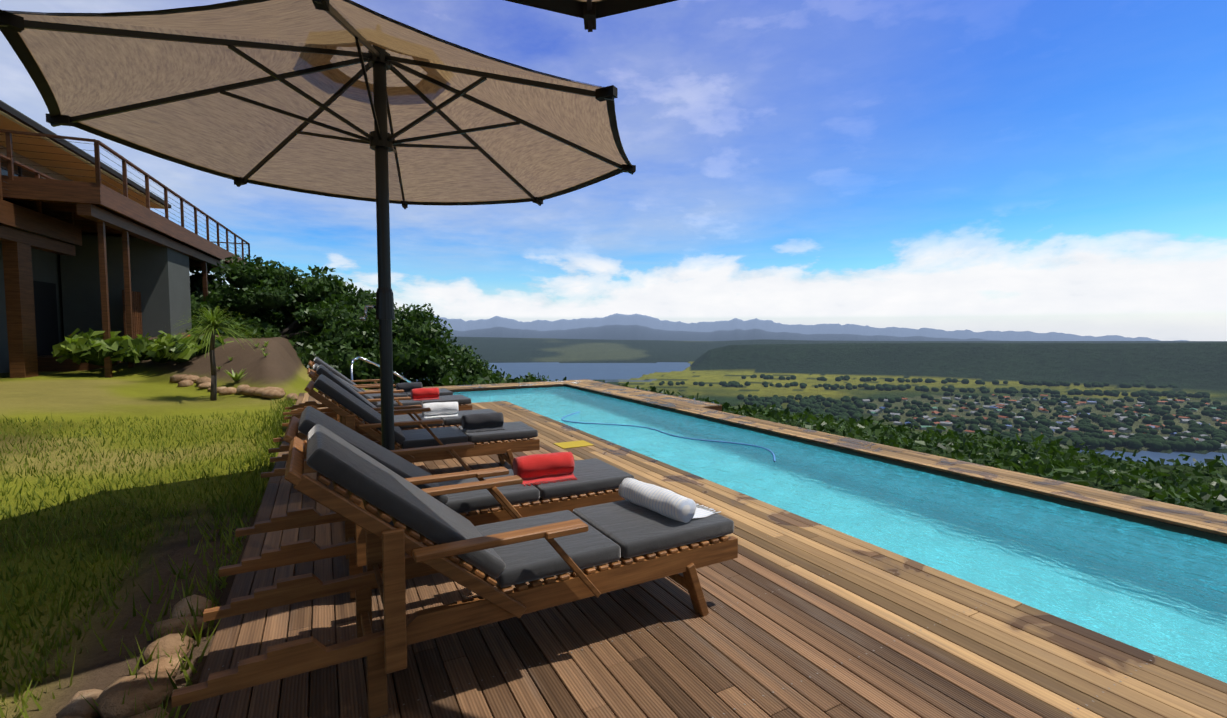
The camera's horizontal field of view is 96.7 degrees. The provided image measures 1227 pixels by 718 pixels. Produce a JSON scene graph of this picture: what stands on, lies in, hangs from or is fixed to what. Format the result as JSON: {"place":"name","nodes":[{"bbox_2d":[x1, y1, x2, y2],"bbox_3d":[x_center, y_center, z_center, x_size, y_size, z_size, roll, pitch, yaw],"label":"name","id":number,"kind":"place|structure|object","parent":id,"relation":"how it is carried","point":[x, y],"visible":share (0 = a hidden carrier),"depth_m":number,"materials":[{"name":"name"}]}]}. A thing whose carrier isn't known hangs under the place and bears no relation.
{"place":"outdoors","nodes":[
{"label":"outdoors","id":0,"kind":"place"},
{"bbox_2d":[0,395,297,717],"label":"lawn grass","id":1,"kind":"structure","parent":0,"point":[276,429],"depth_m":3.81,"materials":[{"name":"green plant"}]},
{"bbox_2d":[0,313,1226,717],"bbox_3d":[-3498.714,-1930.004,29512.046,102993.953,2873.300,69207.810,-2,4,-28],"label":"grassy terrain","id":2,"kind":"structure","parent":0,"point":[716,353],"depth_m":13.93,"materials":[{"name":"green plant"}]},
{"bbox_2d":[0,100,249,377],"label":"lodge house","id":3,"kind":"structure","parent":2,"relation":"on","point":[88,241],"depth_m":15.43,"materials":[{"name":"brown paint"}]},
{"bbox_2d":[51,325,233,365],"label":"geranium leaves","id":4,"kind":"object","parent":2,"relation":"on","point":[91,346],"visible":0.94,"depth_m":13.71,"materials":[{"name":"green plant"}]},
{"bbox_2d":[56,374,297,717],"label":"garden rocks","id":5,"kind":"object","parent":2,"relation":"on","point":[109,699],"visible":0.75,"depth_m":2.17,"materials":[{"name":"stone"}]},
{"bbox_2d":[156,305,266,400],"bbox_3d":[-7.941,-0.071,10.868,1.885,2.000,2.013,-2,4,-28],"label":"plant","id":6,"kind":"object","parent":2,"relation":"on","point":[211,321],"visible":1,"depth_m":10.82,"materials":[{"name":"green plant"}]},
{"bbox_2d":[189,265,286,332],"bbox_3d":[-18.364,-2.078,24.703,7.713,4.434,7.566,-2,4,-28],"label":"tree","id":7,"kind":"object","parent":2,"relation":"on","point":[196,282],"visible":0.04,"depth_m":24.09,"materials":[{"name":"green plant"}]},
{"bbox_2d":[218,341,268,387],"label":"succulent plants","id":8,"kind":"object","parent":2,"relation":"on","point":[235,377],"visible":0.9,"depth_m":12.48,"materials":[{"name":"green plant"}]},
{"bbox_2d":[186,254,375,348],"bbox_3d":[-14.082,-1.937,22.570,8.902,4.632,7.958,-2,4,-28],"label":"tree","id":9,"kind":"object","parent":2,"relation":"on","point":[314,297],"visible":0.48,"depth_m":21.37,"materials":[{"name":"green plant"}]},
{"bbox_2d":[278,286,373,344],"bbox_3d":[-14.359,0.727,28.083,8.555,9.233,8.692,-2,4,-28],"label":"shrub","id":10,"kind":"object","parent":2,"relation":"on","point":[307,323],"depth_m":24.98,"materials":[{"name":"green plant"}]},
{"bbox_2d":[273,291,470,389],"bbox_3d":[-10.286,0.985,22.425,7.703,7.636,7.983,0,3,5],"label":"bush","id":11,"kind":"object","parent":2,"relation":"on","point":[422,347],"visible":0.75,"depth_m":20.41,"materials":[{"name":"green plant"}]},
{"bbox_2d":[393,344,505,386],"bbox_3d":[-8.967,2.151,26.619,8.382,5.774,8.294,-2,4,-28],"label":"bush","id":12,"kind":"object","parent":2,"relation":"on","point":[473,367],"visible":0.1,"depth_m":26.04,"materials":[{"name":"green plant"}]},
{"bbox_2d":[247,402,721,717],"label":"pool deck substructure","id":13,"kind":"object","parent":2,"relation":"on","point":[719,408],"visible":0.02,"depth_m":2.49,"materials":[{"name":"brown wood"}]},
{"bbox_2d":[0,0,635,525],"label":"patio umbrella","id":14,"kind":"object","parent":13,"relation":"on","point":[342,98],"visible":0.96,"depth_m":3.84,"materials":[{"name":"beige fabric"}]},
{"bbox_2d":[283,357,452,417],"bbox_3d":[-3.609,0.460,8.156,2.270,1.000,0.873,-2,4,-29],"label":"sun lounger","id":15,"kind":"object","parent":13,"relation":"on","point":[407,387],"visible":0.33,"depth_m":8.00,"materials":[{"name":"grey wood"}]},
{"bbox_2d":[282,364,471,426],"bbox_3d":[-3.107,0.528,7.306,2.270,0.956,0.873,-2,4,-29],"label":"lounge chair","id":16,"kind":"object","parent":13,"relation":"on","point":[420,396],"visible":0.42,"depth_m":7.45,"materials":[{"name":"grey fabric"}]},
{"bbox_2d":[268,365,503,452],"bbox_3d":[-2.372,0.569,5.891,2.270,1.030,0.873,-2,4,-28],"label":"sun lounger","id":17,"kind":"object","parent":13,"relation":"on","point":[449,414],"visible":0.35,"depth_m":5.89,"materials":[{"name":"grey fabric"}]},
{"bbox_2d":[261,374,539,497],"bbox_3d":[-1.864,0.632,5.009,2.270,1.000,0.873,-2,3,-26],"label":"sun lounger","id":18,"kind":"object","parent":13,"relation":"on","point":[494,430],"visible":0.83,"depth_m":4.91,"materials":[{"name":"grey fabric"}]},
{"bbox_2d":[219,406,633,598],"bbox_3d":[-0.988,0.746,3.338,2.270,0.956,0.873,-2,4,-28],"label":"sun lounger","id":19,"kind":"object","parent":13,"relation":"on","point":[565,478],"visible":0.6,"depth_m":3.19,"materials":[{"name":"brown wood"}]},
{"bbox_2d":[171,424,737,717],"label":"sun lounger","id":20,"kind":"object","parent":13,"relation":"on","point":[641,523],"visible":1,"depth_m":2.21,"materials":[{"name":"brown wood"}]},
{"bbox_2d":[553,440,592,448],"bbox_3d":[-0.484,1.036,6.621,0.400,0.004,0.320,-2,4,-28],"label":"towel","id":21,"kind":"object","parent":13,"relation":"on","point":[572,444],"visible":0.93,"depth_m":6.60,"materials":[{"name":"yellow fabric"}]},
{"bbox_2d":[505,0,677,31],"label":"patio umbrella","id":22,"kind":"object","parent":13,"relation":"on","point":[589,12],"visible":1,"depth_m":2.22,"materials":[{"name":"grey fabric"}]},
{"bbox_2d":[435,371,557,385],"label":"bush leaves","id":23,"kind":"object","parent":2,"relation":"on","point":[478,379],"visible":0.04,"depth_m":21.48,"materials":[{"name":"green plant"}]},
{"bbox_2d":[186,379,1226,717],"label":"pool deck planks","id":24,"kind":"object","parent":2,"relation":"on","point":[806,619],"visible":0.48,"depth_m":2.46,"materials":[{"name":"brown wood"}]},
{"bbox_2d":[350,356,411,382],"bbox_3d":[-4.081,0.532,10.046,1.932,1.242,0.069,-9,9,-70],"label":"pool handrail","id":25,"kind":"object","parent":24,"relation":"on","point":[370,362],"visible":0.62,"depth_m":9.38,"materials":[{"name":"silver metal"}]},
{"bbox_2d":[451,385,1226,541],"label":"pool edge","id":26,"kind":"object","parent":24,"relation":"in","point":[1139,519],"visible":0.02,"depth_m":5.31,"materials":[{"name":"brown wood"}]},
{"bbox_2d":[453,386,1226,682],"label":"pool water","id":27,"kind":"structure","parent":26,"relation":"in","point":[1160,591],"depth_m":4.02,"materials":[{"name":"blue liquid"}]},
{"bbox_2d":[561,411,775,461],"bbox_3d":[0.500,1.036,7.734,0.758,0.024,4.307,-3,4,-40],"label":"pool hose","id":28,"kind":"object","parent":27,"relation":"on","point":[774,458],"visible":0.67,"depth_m":7.40,"materials":[{"name":"blue"}]},
{"bbox_2d":[555,376,1225,495],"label":"bush leaves","id":29,"kind":"object","parent":2,"relation":"on","point":[886,433],"visible":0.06,"depth_m":13.97,"materials":[{"name":"green plant"}]},
{"bbox_2d":[659,374,1226,449],"bbox_3d":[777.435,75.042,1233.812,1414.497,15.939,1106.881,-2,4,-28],"label":"town trees","id":30,"kind":"object","parent":2,"relation":"on","point":[1093,436],"visible":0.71,"depth_m":962.94,"materials":[{"name":"green plant"}]},
{"bbox_2d":[706,399,1226,514],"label":"bush leaves","id":31,"kind":"object","parent":2,"relation":"on","point":[1205,500],"visible":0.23,"depth_m":7.19,"materials":[{"name":"green plant"}]},
{"bbox_2d":[712,402,1226,492],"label":"bushes","id":32,"kind":"object","parent":2,"relation":"on","point":[1213,474],"visible":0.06,"depth_m":26.46,"materials":[{"name":"green plant"}]},
{"bbox_2d":[792,412,1222,469],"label":"trees","id":33,"kind":"object","parent":2,"relation":"on","point":[1128,460],"depth_m":38.10,"materials":[{"name":"green plant"}]},
{"bbox_2d":[862,394,1226,448],"bbox_3d":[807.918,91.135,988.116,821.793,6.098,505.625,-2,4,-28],"label":"town houses","id":34,"kind":"structure","parent":2,"relation":"on","point":[997,408],"depth_m":906.95,"materials":[{"name":"grey"}]},
{"bbox_2d":[0,0,1226,340],"label":"sky","id":35,"kind":"structure","parent":0,"point":[1037,166],"materials":[{"name":"blue"}]},
{"bbox_2d":[402,362,1226,465],"bbox_3d":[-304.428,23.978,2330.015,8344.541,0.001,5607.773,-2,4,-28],"label":"lagoon water","id":36,"kind":"structure","parent":0,"point":[591,371],"depth_m":1906.31,"materials":[{"name":"blue liquid"}]}
]}

